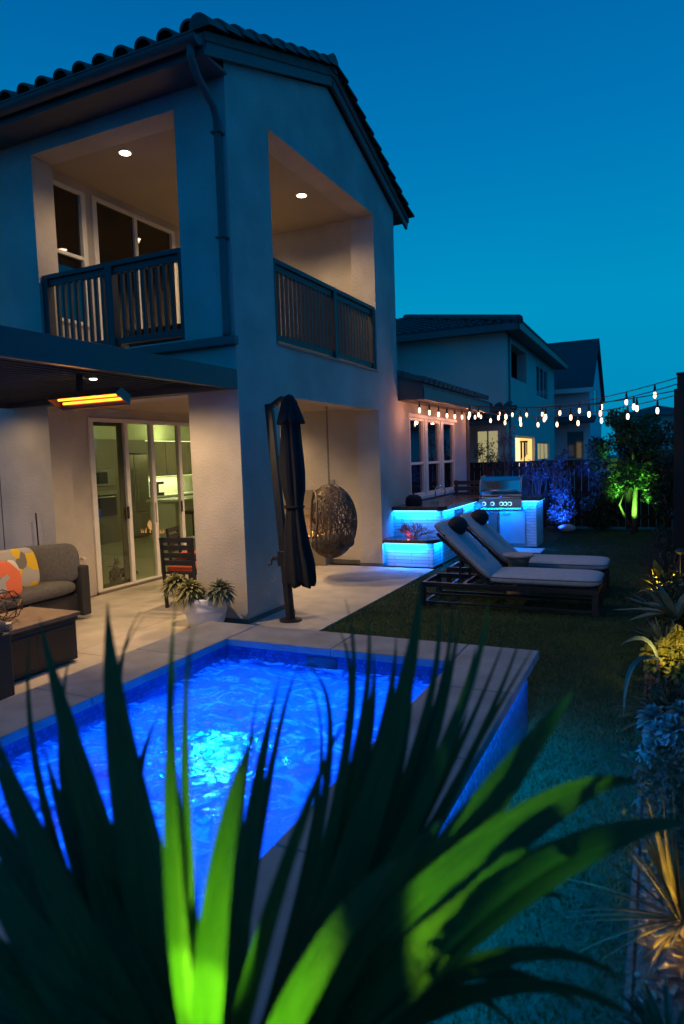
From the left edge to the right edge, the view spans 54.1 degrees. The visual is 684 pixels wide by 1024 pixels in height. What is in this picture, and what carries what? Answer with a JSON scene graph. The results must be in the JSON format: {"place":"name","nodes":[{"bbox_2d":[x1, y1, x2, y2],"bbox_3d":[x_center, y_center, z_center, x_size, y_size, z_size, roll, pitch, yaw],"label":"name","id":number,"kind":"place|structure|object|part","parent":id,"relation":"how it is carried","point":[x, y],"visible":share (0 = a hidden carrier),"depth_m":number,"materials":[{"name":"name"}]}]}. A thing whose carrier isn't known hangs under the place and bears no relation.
{"place":"outdoors","nodes":[
{"label":"outdoors","id":0,"kind":"place"},
{"bbox_2d":[109,557,121,582],"bbox_3d":[-3.255,0.831,9.616,0.194,0.376,0.199,0,5,25],"label":"cat","id":1,"kind":"object","parent":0,"point":[115,575],"visible":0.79,"depth_m":9.55},
{"bbox_2d":[120,567,136,577],"bbox_3d":[-3.349,0.907,10.254,0.416,0.134,0.396,-4,5,-26],"label":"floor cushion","id":2,"kind":"object","parent":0,"point":[122,571],"visible":0.25,"depth_m":10.09,"materials":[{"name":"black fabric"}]},
{"bbox_2d":[146,495,194,540],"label":"kitchen island","id":3,"kind":"structure","parent":0,"point":[168,512],"depth_m":14.67,"materials":[{"name":"grey"}]},
{"bbox_2d":[185,509,193,535],"bbox_3d":[-3.177,0.299,14.409,0.350,0.690,0.350,0,5,25],"label":"bar stool","id":4,"kind":"object","parent":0,"point":[190,511],"visible":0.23,"depth_m":14.26,"materials":[{"name":"brown wood"}]},
{"bbox_2d":[0,565,432,700],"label":"patio","id":5,"kind":"structure","parent":0,"point":[320,605],"depth_m":7.71,"materials":[{"name":"concrete"}]},
{"bbox_2d":[0,620,14,699],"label":"wicker ottoman","id":6,"kind":"object","parent":5,"relation":"on","point":[7,688],"visible":0.99,"depth_m":4.86,"materials":[{"name":"brown wicker"}]},
{"bbox_2d":[2,622,12,631],"bbox_3d":[-2.638,0.896,5.231,0.109,0.054,0.111,-6,6,-42],"label":"mug","id":7,"kind":"object","parent":6,"relation":"on","point":[9,627],"visible":0.61,"depth_m":5.21,"materials":[{"name":"white ceramic"}]},
{"bbox_2d":[35,513,38,544],"bbox_3d":[-3.641,0.588,8.070,0.059,1.161,0.018,2,6,39],"label":"garden stake","id":8,"kind":"object","parent":5,"relation":"on","point":[37,528],"visible":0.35,"depth_m":8.04,"materials":[{"name":"black metal"}]},
{"bbox_2d":[0,607,79,680],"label":"coffee table","id":9,"kind":"object","parent":5,"relation":"on","point":[59,627],"visible":0.84,"depth_m":5.58,"materials":[{"name":"brown wood"}]},
{"bbox_2d":[0,589,22,621],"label":"wire sphere","id":10,"kind":"object","parent":9,"relation":"on","point":[15,611],"visible":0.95,"depth_m":5.50,"materials":[{"name":"brown metal"}]},
{"bbox_2d":[0,543,90,614],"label":"sofa","id":11,"kind":"object","parent":5,"relation":"on","point":[64,583],"visible":0.6,"depth_m":7.27,"materials":[{"name":"fabric"}]},
{"bbox_2d":[0,560,22,598],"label":"throw pillow","id":12,"kind":"object","parent":11,"relation":"on","point":[10,577],"visible":0.91,"depth_m":6.61,"materials":[{"name":"orange fabric"}]},
{"bbox_2d":[0,547,39,587],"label":"throw pillow","id":13,"kind":"object","parent":11,"relation":"on","point":[24,559],"visible":0.64,"depth_m":6.98,"materials":[{"name":"multicoloured fabric"}]},
{"bbox_2d":[0,325,237,408],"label":"pergola","id":14,"kind":"object","parent":5,"relation":"on","point":[38,369],"visible":0.81,"depth_m":5.76,"materials":[{"name":"metal"}]},
{"bbox_2d":[47,374,130,410],"bbox_3d":[-2.171,-1.042,5.716,0.784,0.299,0.174,0,5,25],"label":"patio heater","id":15,"kind":"object","parent":14,"relation":"attached to","point":[78,398],"visible":0.98,"depth_m":5.73,"materials":[{"name":"brown"}]},
{"bbox_2d":[159,537,196,607],"bbox_3d":[-1.837,0.695,7.989,0.440,0.842,0.496,0,5,17],"label":"dining chair","id":16,"kind":"object","parent":5,"relation":"on","point":[183,568],"visible":0.81,"depth_m":7.79,"materials":[{"name":"brown wood"}]},
{"bbox_2d":[165,525,195,575],"bbox_3d":[-2.057,0.616,9.091,0.496,0.842,0.440,-1,5,5],"label":"dining chair","id":17,"kind":"object","parent":5,"relation":"on","point":[172,529],"visible":0.31,"depth_m":9.00,"materials":[{"name":"brown wood"}]},
{"bbox_2d":[184,536,194,578],"bbox_3d":[-1.352,0.653,8.886,0.920,0.750,1.200,0,5,25],"label":"dining table","id":18,"kind":"object","parent":5,"relation":"on","point":[189,576],"visible":0.02,"depth_m":8.54,"materials":[{"name":"brown wood"}]},
{"bbox_2d":[185,592,226,627],"bbox_3d":[-1.393,1.023,6.863,0.431,0.335,0.431,0,5,25],"label":"flower pot","id":19,"kind":"object","parent":5,"relation":"on","point":[201,612],"visible":0.68,"depth_m":6.68,"materials":[{"name":"white ceramic"}]},
{"bbox_2d":[160,572,237,610],"bbox_3d":[-1.491,0.803,6.808,0.913,0.344,0.525,0,5,25],"label":"succulent plant","id":20,"kind":"object","parent":19,"relation":"in","point":[182,589],"visible":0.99,"depth_m":6.71,"materials":[{"name":"green plant"}]},
{"bbox_2d":[0,12,489,623],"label":"house","id":21,"kind":"structure","parent":5,"relation":"on","point":[222,192],"depth_m":7.97,"materials":[{"name":"paint"}]},
{"bbox_2d":[53,179,89,326],"bbox_3d":[-3.449,-3.230,8.424,0.075,1.700,0.620,0,5,25],"label":"window","id":22,"kind":"structure","parent":21,"relation":"in","point":[69,203],"depth_m":8.47,"materials":[{"name":"glass"}]},
{"bbox_2d":[90,195,178,347],"bbox_3d":[-2.903,-3.068,9.579,0.075,2.280,1.660,0,5,25],"label":"sliding door","id":23,"kind":"structure","parent":21,"relation":"in","point":[119,233],"depth_m":9.39,"materials":[{"name":"white plastic"}]},
{"bbox_2d":[87,417,189,591],"bbox_3d":[-2.727,-0.177,9.947,0.100,2.330,2.580,0,5,25],"label":"sliding door","id":24,"kind":"structure","parent":21,"relation":"in","point":[120,424],"depth_m":9.38,"materials":[{"name":"white plastic"}]},
{"bbox_2d":[90,424,195,596],"bbox_3d":[-4.001,-0.677,13.514,5.320,2.950,10.500,0,5,25],"label":"kitchen room","id":25,"kind":"object","parent":21,"relation":"in","point":[144,557],"visible":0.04,"depth_m":15.62,"materials":[{"name":"beige"}]},
{"bbox_2d":[94,439,145,544],"bbox_3d":[-5.670,-0.412,14.474,1.082,2.280,3.360,0,5,25],"label":"tall cabinet","id":26,"kind":"object","parent":25,"relation":"on","point":[108,491],"visible":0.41,"depth_m":14.62,"materials":[{"name":"beige wood"}]},
{"bbox_3d":[-5.185,-0.724,14.348,0.005,0.250,0.440,0,5,25],"label":"microwave door","id":27,"kind":"part","parent":26,"relation":"part of","materials":[{"name":"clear glass"}]},
{"bbox_2d":[129,454,151,537],"bbox_3d":[-5.143,-0.365,15.567,1.000,1.920,0.930,0,5,25],"label":"refrigerator","id":28,"kind":"object","parent":25,"relation":"on","point":[140,496],"visible":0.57,"depth_m":15.50,"materials":[{"name":"silver metal"}]},
{"bbox_3d":[-4.849,-0.633,15.147,0.030,1.320,0.450,0,5,25],"label":"door","id":29,"kind":"part","parent":28,"relation":"part of","materials":[{"name":"silver metal"}]},
{"bbox_3d":[-4.652,-0.672,15.561,0.030,1.320,0.450,0,5,25],"label":"door","id":30,"kind":"part","parent":28,"relation":"part of","materials":[{"name":"silver metal"}]},
{"bbox_2d":[141,441,192,531],"bbox_3d":[-4.458,-0.696,17.560,0.630,2.280,3.200,0,5,25],"label":"kitchen counter","id":31,"kind":"object","parent":25,"relation":"on","point":[165,458],"visible":0.31,"depth_m":17.34,"materials":[{"name":"beige stone"}]},
{"bbox_2d":[149,481,164,495],"bbox_3d":[-4.674,-0.592,16.906,0.300,0.350,0.220,0,5,25],"label":"coffee maker","id":32,"kind":"object","parent":31,"relation":"on","point":[157,486],"visible":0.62,"depth_m":16.86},
{"bbox_2d":[128,323,181,346],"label":"balcony floor","id":33,"kind":"structure","parent":21,"relation":"on","point":[159,341],"depth_m":7.64,"materials":[{"name":"grey concrete"}]},
{"bbox_2d":[310,408,357,557],"bbox_3d":[-0.131,-0.430,9.232,0.653,2.146,0.750,-2,5,-5],"label":"hanging egg chair","id":34,"kind":"object","parent":21,"relation":"hanging from","point":[331,544],"visible":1,"depth_m":9.06,"materials":[{"name":"brown wicker"}]},
{"bbox_2d":[409,417,425,495],"bbox_3d":[1.305,-0.970,11.871,0.075,1.380,0.940,0,5,25],"label":"window","id":35,"kind":"structure","parent":21,"relation":"in","point":[416,425],"depth_m":11.97,"materials":[{"name":"glass"}]},
{"bbox_2d":[427,419,440,493],"bbox_3d":[1.721,-1.053,12.749,0.075,1.380,0.970,0,5,25],"label":"window","id":36,"kind":"structure","parent":21,"relation":"in","point":[433,426],"depth_m":12.85,"materials":[{"name":"glass"}]},
{"bbox_2d":[414,399,481,418],"bbox_3d":[2.141,-1.916,12.735,0.039,0.300,4.651,0,5,25],"label":"string light","id":37,"kind":"object","parent":21,"relation":"hanging from","point":[419,411],"visible":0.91,"depth_m":12.26,"materials":[{"name":"white glass"}]},
{"bbox_2d":[443,421,454,490],"bbox_3d":[2.148,-1.139,13.649,0.075,1.380,0.970,0,5,25],"label":"window","id":38,"kind":"structure","parent":21,"relation":"in","point":[448,427],"depth_m":13.74,"materials":[{"name":"white plastic"}]},
{"bbox_2d":[265,394,315,622],"bbox_3d":[-0.536,-0.029,6.953,0.551,2.360,0.292,0,5,25],"label":"cantilever umbrella","id":39,"kind":"object","parent":5,"relation":"on","point":[295,559],"visible":1,"depth_m":6.87,"materials":[{"name":"black fabric"}]},
{"bbox_2d":[282,490,332,565],"bbox_3d":[-0.939,0.244,11.039,1.580,1.200,0.260,0,5,25],"label":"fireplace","id":40,"kind":"object","parent":5,"relation":"on","point":[319,560],"visible":0.11,"depth_m":10.82,"materials":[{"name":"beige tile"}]},
{"bbox_2d":[0,0,683,454],"label":"sky","id":41,"kind":"structure","parent":0,"point":[534,149],"materials":[{"name":"blue"}]},
{"bbox_2d":[326,528,652,1023],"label":"lawn","id":42,"kind":"structure","parent":0,"point":[550,536],"depth_m":3.57,"materials":[{"name":"green plant"}]},
{"bbox_2d":[0,573,683,1023],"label":"yucca","id":43,"kind":"object","parent":42,"relation":"on","point":[402,909],"visible":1,"depth_m":0.86,"materials":[{"name":"green plant"}]},
{"bbox_2d":[382,495,546,567],"bbox_3d":[2.233,0.260,11.436,1.966,0.895,3.400,0,5,25],"label":"outdoor kitchen","id":44,"kind":"object","parent":42,"relation":"on","point":[523,527],"visible":0.71,"depth_m":10.75,"materials":[{"name":"white stone"}]},
{"bbox_2d":[405,493,421,505],"bbox_3d":[1.155,-0.205,10.829,0.278,0.198,0.276,0,5,25],"label":"dome cover","id":45,"kind":"object","parent":44,"relation":"on","point":[413,499],"visible":1,"depth_m":10.73,"materials":[{"name":"black metal"}]},
{"bbox_2d":[398,521,434,537],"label":"coral succulent","id":46,"kind":"object","parent":44,"relation":"on","point":[404,529],"visible":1,"depth_m":10.35,"materials":[{"name":"pink plant"}]},
{"bbox_2d":[434,486,445,502],"bbox_3d":[1.652,-0.303,11.315,0.206,0.286,0.047,-3,5,-14],"label":"faucet","id":47,"kind":"object","parent":44,"relation":"on","point":[435,501],"visible":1,"depth_m":11.29,"materials":[{"name":"silver metal"}]},
{"bbox_2d":[488,510,499,533],"bbox_3d":[2.765,0.250,12.201,0.200,0.560,0.048,0,5,25],"label":"access door","id":48,"kind":"structure","parent":44,"relation":"in","point":[493,521],"depth_m":12.19,"materials":[{"name":"silver metal"}]},
{"bbox_2d":[479,475,527,509],"bbox_3d":[2.966,-0.369,12.293,0.760,0.605,0.765,0,5,25],"label":"gas grill","id":49,"kind":"object","parent":44,"relation":"on","point":[502,492],"visible":1,"depth_m":12.04,"materials":[{"name":"silver metal"}]},
{"bbox_2d":[500,509,525,543],"bbox_3d":[3.068,0.262,12.047,0.440,0.620,0.068,0,5,25],"label":"fridge door","id":50,"kind":"structure","parent":44,"relation":"in","point":[512,522],"depth_m":12.05,"materials":[{"name":"silver metal"}]},
{"bbox_2d":[454,480,479,494],"bbox_3d":[2.846,-0.084,13.796,0.940,1.170,0.550,0,5,25],"label":"slat bench","id":51,"kind":"object","parent":42,"relation":"on","point":[456,486],"visible":0.27,"depth_m":13.61,"materials":[{"name":"paint"}]},
{"bbox_2d":[422,516,603,616],"bbox_3d":[1.875,0.543,7.435,1.913,0.985,0.640,0,5,25],"label":"sun lounger","id":52,"kind":"object","parent":42,"relation":"on","point":[463,544],"visible":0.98,"depth_m":7.32,"materials":[{"name":"fabric"}]},
{"bbox_2d":[503,552,533,597],"bbox_3d":[2.090,0.743,7.929,0.360,0.495,0.360,0,5,25],"label":"side table","id":53,"kind":"object","parent":42,"relation":"on","point":[518,559],"visible":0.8,"depth_m":7.82,"materials":[{"name":"beige"}]},
{"bbox_2d":[446,509,610,596],"bbox_3d":[2.318,0.454,8.371,1.913,0.985,0.640,0,5,25],"label":"sun lounger","id":54,"kind":"object","parent":42,"relation":"on","point":[481,531],"visible":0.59,"depth_m":8.27,"materials":[{"name":"fabric"}]},
{"bbox_2d":[515,548,544,552],"bbox_3d":[2.900,0.684,11.788,1.220,0.050,0.550,0,5,25],"label":"grill pad","id":55,"kind":"object","parent":42,"relation":"on","point":[534,550],"visible":0.23,"depth_m":11.61,"materials":[{"name":"concrete"}]},
{"bbox_2d":[524,458,551,494],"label":"twiggy shrub","id":56,"kind":"object","parent":42,"relation":"on","point":[539,478],"visible":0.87,"depth_m":14.69,"materials":[{"name":"green plant"}]},
{"bbox_2d":[544,446,576,528],"bbox_3d":[4.643,-0.505,14.291,0.709,1.812,0.600,0,5,25],"label":"columnar shrub","id":57,"kind":"object","parent":42,"relation":"on","point":[560,488],"visible":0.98,"depth_m":14.21,"materials":[{"name":"plant"}]},
{"bbox_2d":[558,524,575,531],"bbox_3d":[4.694,0.336,13.987,0.360,0.180,0.240,0,5,25],"label":"garden stone","id":58,"kind":"object","parent":42,"relation":"on","point":[566,527],"visible":1,"depth_m":13.90,"materials":[{"name":"grey stone"}]},
{"bbox_2d":[577,432,643,529],"bbox_3d":[5.659,-0.646,14.102,1.378,2.077,0.566,0,5,25],"label":"hedge shrub","id":59,"kind":"object","parent":42,"relation":"on","point":[610,510],"visible":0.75,"depth_m":14.15,"materials":[{"name":"green plant"}]},
{"bbox_2d":[584,406,672,531],"bbox_3d":[6.055,-0.882,13.667,1.601,2.573,1.809,-5,5,-30],"label":"garden tree","id":60,"kind":"object","parent":42,"relation":"on","point":[633,473],"visible":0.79,"depth_m":13.47,"materials":[{"name":"green plant"}]},
{"bbox_2d":[329,455,672,569],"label":"ground","id":61,"kind":"structure","parent":0,"point":[586,527],"depth_m":15.09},
{"bbox_2d":[0,621,538,1023],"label":"plunge pool","id":62,"kind":"structure","parent":61,"relation":"in","point":[145,671],"depth_m":3.77,"materials":[{"name":"tile"}]},
{"bbox_2d":[0,657,429,920],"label":"water","id":63,"kind":"structure","parent":62,"relation":"in","point":[223,693],"depth_m":3.28,"materials":[{"name":"blue liquid"}]},
{"bbox_2d":[396,314,567,494],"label":"neighbour house","id":64,"kind":"structure","parent":61,"relation":"on","point":[507,360],"depth_m":19.10,"materials":[{"name":"paint"}]},
{"bbox_2d":[476,429,499,464],"bbox_3d":[4.079,-1.817,18.698,0.640,0.970,0.065,0,5,25],"label":"window","id":65,"kind":"structure","parent":64,"relation":"in","point":[481,435],"depth_m":18.67,"materials":[{"name":"yellow glass"}]},
{"bbox_2d":[515,436,531,465],"bbox_3d":[5.692,-1.857,21.192,0.060,1.050,3.400,0,5,25],"label":"window","id":66,"kind":"structure","parent":64,"relation":"in","point":[517,438],"depth_m":20.49,"materials":[{"name":"yellow glass"}]},
{"bbox_2d":[520,441,527,460],"bbox_3d":[5.507,-1.789,20.287,0.240,0.730,0.240,0,5,25],"label":"wind chime","id":67,"kind":"object","parent":64,"relation":"hanging from","point":[525,447],"visible":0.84,"depth_m":20.25},
{"bbox_2d":[536,364,547,400],"bbox_3d":[7.152,-4.640,24.180,0.120,1.130,2.700,0,5,25],"label":"window","id":68,"kind":"structure","parent":64,"relation":"in","point":[541,374],"depth_m":24.22,"materials":[{"name":"grey"}]},
{"bbox_2d":[538,442,547,460],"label":"window","id":69,"kind":"structure","parent":64,"relation":"in","point":[542,446],"depth_m":24.61,"materials":[{"name":"yellow glass"}]},
{"bbox_2d":[472,438,502,475],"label":"twiggy shrub","id":70,"kind":"object","parent":61,"relation":"on","point":[479,453],"visible":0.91,"depth_m":15.10,"materials":[{"name":"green plant"}]},
{"bbox_2d":[488,421,517,475],"bbox_3d":[3.635,-0.821,15.050,0.664,2.393,0.474,0,5,25],"label":"twiggy shrub","id":71,"kind":"object","parent":61,"relation":"on","point":[503,442],"visible":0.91,"depth_m":14.94,"materials":[{"name":"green plant"}]},
{"bbox_2d":[470,457,672,528],"bbox_3d":[5.318,-0.414,14.642,5.290,1.530,0.150,0,5,25],"label":"wooden fence","id":72,"kind":"object","parent":61,"relation":"on","point":[513,470],"visible":0.3,"depth_m":14.72,"materials":[{"name":"brown wood"}]},
{"bbox_2d":[547,338,604,490],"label":"house","id":73,"kind":"structure","parent":61,"relation":"on","point":[580,379],"depth_m":28.31,"materials":[{"name":"grey paint"}]},
{"bbox_2d":[566,430,584,459],"bbox_3d":[9.796,-2.815,28.108,0.750,1.200,0.060,0,5,25],"label":"window","id":74,"kind":"structure","parent":73,"relation":"in","point":[574,440],"depth_m":28.09,"materials":[{"name":"grey"}]},
{"bbox_2d":[594,387,596,417],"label":"window","id":75,"kind":"structure","parent":73,"relation":"in","point":[595,390],"depth_m":30.07,"materials":[{"name":"grey"}]},
{"bbox_2d":[622,531,654,1023],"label":"bed edging","id":76,"kind":"object","parent":61,"relation":"on","point":[629,968],"visible":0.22,"depth_m":2.38,"materials":[{"name":"grey concrete"}]},
{"bbox_2d":[613,405,673,457],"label":"distant house","id":77,"kind":"structure","parent":61,"relation":"on","point":[666,413],"depth_m":35.01,"materials":[{"name":"grey"}]},
{"bbox_2d":[630,529,683,1023],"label":"planting bed","id":78,"kind":"object","parent":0,"point":[677,999],"visible":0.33,"depth_m":2.25,"materials":[{"name":"brown soil"}]},
{"bbox_2d":[555,787,683,988],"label":"straw flax plant","id":79,"kind":"object","parent":78,"relation":"on","point":[666,862],"visible":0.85,"depth_m":2.31,"materials":[{"name":"yellow plant"}]},
{"bbox_2d":[596,976,683,1023],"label":"bark fern","id":80,"kind":"object","parent":78,"relation":"on","point":[650,1013],"visible":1,"depth_m":1.90,"materials":[{"name":"green plant"}]},
{"bbox_2d":[621,636,659,716],"bbox_3d":[1.913,1.070,4.323,0.251,0.422,0.600,0,5,25],"label":"arching leaf plant","id":81,"kind":"object","parent":78,"relation":"on","point":[634,663],"visible":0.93,"depth_m":4.38,"materials":[{"name":"green plant"}]},
{"bbox_2d":[612,676,683,731],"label":"strap plant","id":82,"kind":"object","parent":78,"relation":"on","point":[660,702],"visible":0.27,"depth_m":4.10,"materials":[{"name":"green plant"}]},
{"bbox_2d":[614,584,683,620],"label":"agave plant","id":83,"kind":"object","parent":78,"relation":"on","point":[671,611],"visible":0.93,"depth_m":5.83,"materials":[{"name":"green plant"}]},
{"bbox_2d":[619,734,683,886],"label":"tall purple shrub","id":84,"kind":"object","parent":78,"relation":"on","point":[668,774],"visible":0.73,"depth_m":2.72,"materials":[{"name":"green plant"}]},
{"bbox_2d":[630,530,672,560],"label":"flax plant","id":85,"kind":"object","parent":78,"relation":"on","point":[654,545],"visible":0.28,"depth_m":9.82,"materials":[{"name":"green plant"}]},
{"bbox_2d":[621,582,681,619],"bbox_3d":[3.220,0.879,6.662,0.798,0.410,0.723,-2,5,2],"label":"flax plant","id":86,"kind":"object","parent":78,"relation":"on","point":[659,595],"visible":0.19,"depth_m":6.65,"materials":[{"name":"green plant"}]},
{"bbox_2d":[626,570,676,606],"bbox_3d":[3.494,0.914,7.309,0.878,0.548,0.809,-6,6,-40],"label":"flax plant","id":87,"kind":"object","parent":78,"relation":"on","point":[642,592],"visible":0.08,"depth_m":7.37,"materials":[{"name":"green plant"}]},
{"bbox_2d":[621,522,683,839],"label":"ground cover","id":88,"kind":"object","parent":78,"relation":"on","point":[671,583],"visible":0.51,"depth_m":5.50,"materials":[{"name":"green plant"}]},
{"bbox_2d":[628,542,683,585],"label":"flax plant","id":89,"kind":"object","parent":78,"relation":"on","point":[663,563],"visible":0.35,"depth_m":8.32,"materials":[{"name":"green plant"}]},
{"bbox_2d":[634,617,679,644],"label":"spiky succulent","id":90,"kind":"object","parent":78,"relation":"on","point":[657,631],"visible":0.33,"depth_m":5.36,"materials":[{"name":"green plant"}]},
{"bbox_2d":[632,586,683,1021],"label":"mulch chips","id":91,"kind":"object","parent":78,"relation":"on","point":[673,990],"visible":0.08,"depth_m":2.16,"materials":[{"name":"brown wood"}]},
{"bbox_2d":[644,420,673,523],"bbox_3d":[6.467,-0.704,12.591,1.434,2.372,2.023,0,5,25],"label":"hedge shrub","id":92,"kind":"object","parent":78,"relation":"on","point":[662,500],"visible":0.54,"depth_m":12.48,"materials":[{"name":"green plant"}]},
{"bbox_2d":[635,699,683,770],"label":"blue succulent","id":93,"kind":"object","parent":78,"relation":"on","point":[654,719],"visible":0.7,"depth_m":3.49,"materials":[{"name":"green plant"}]},
{"bbox_2d":[638,559,683,592],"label":"broad leaf plant","id":94,"kind":"object","parent":78,"relation":"on","point":[657,569],"visible":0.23,"depth_m":7.78,"materials":[{"name":"green plant"}]},
{"bbox_2d":[639,624,683,684],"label":"golden shrub","id":95,"kind":"object","parent":78,"relation":"on","point":[673,639],"visible":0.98,"depth_m":4.46,"materials":[{"name":"yellow plant"}]},
{"bbox_2d":[673,372,683,574],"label":"light post","id":96,"kind":"object","parent":78,"relation":"on","point":[678,507],"visible":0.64,"depth_m":8.68,"materials":[{"name":"black metal"}]},
{"bbox_2d":[435,391,673,419],"bbox_3d":[2.944,-1.585,9.959,3.813,0.455,0.039,2,6,44],"label":"string light","id":97,"kind":"object","parent":96,"relation":"hanging from","point":[545,412],"visible":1,"depth_m":9.82,"materials":[{"name":"white glass"}]},
{"bbox_2d":[466,384,676,421],"bbox_3d":[3.369,-1.707,10.856,0.038,0.502,4.840,-4,5,-23],"label":"string light","id":98,"kind":"object","parent":96,"relation":"hanging from","point":[600,408],"visible":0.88,"depth_m":10.35,"materials":[{"name":"white glass"}]},
{"bbox_2d":[479,395,673,426],"bbox_3d":[3.607,-1.675,11.358,0.039,0.500,5.631,-3,5,-14],"label":"string light","id":99,"kind":"object","parent":96,"relation":"hanging from","point":[627,412],"visible":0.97,"depth_m":10.66,"materials":[{"name":"white glass"}]},
{"bbox_2d":[491,377,676,416],"bbox_3d":[3.782,-1.899,11.725,0.039,0.444,6.307,-3,5,-9],"label":"string light","id":100,"kind":"object","parent":96,"relation":"hanging from","point":[626,401],"visible":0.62,"depth_m":10.36,"materials":[{"name":"white glass"}]},
{"bbox_2d":[675,549,683,574],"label":"path light","id":101,"kind":"object","parent":78,"relation":"on","point":[680,552],"visible":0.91,"depth_m":7.44,"materials":[{"name":"black metal"}]}
]}

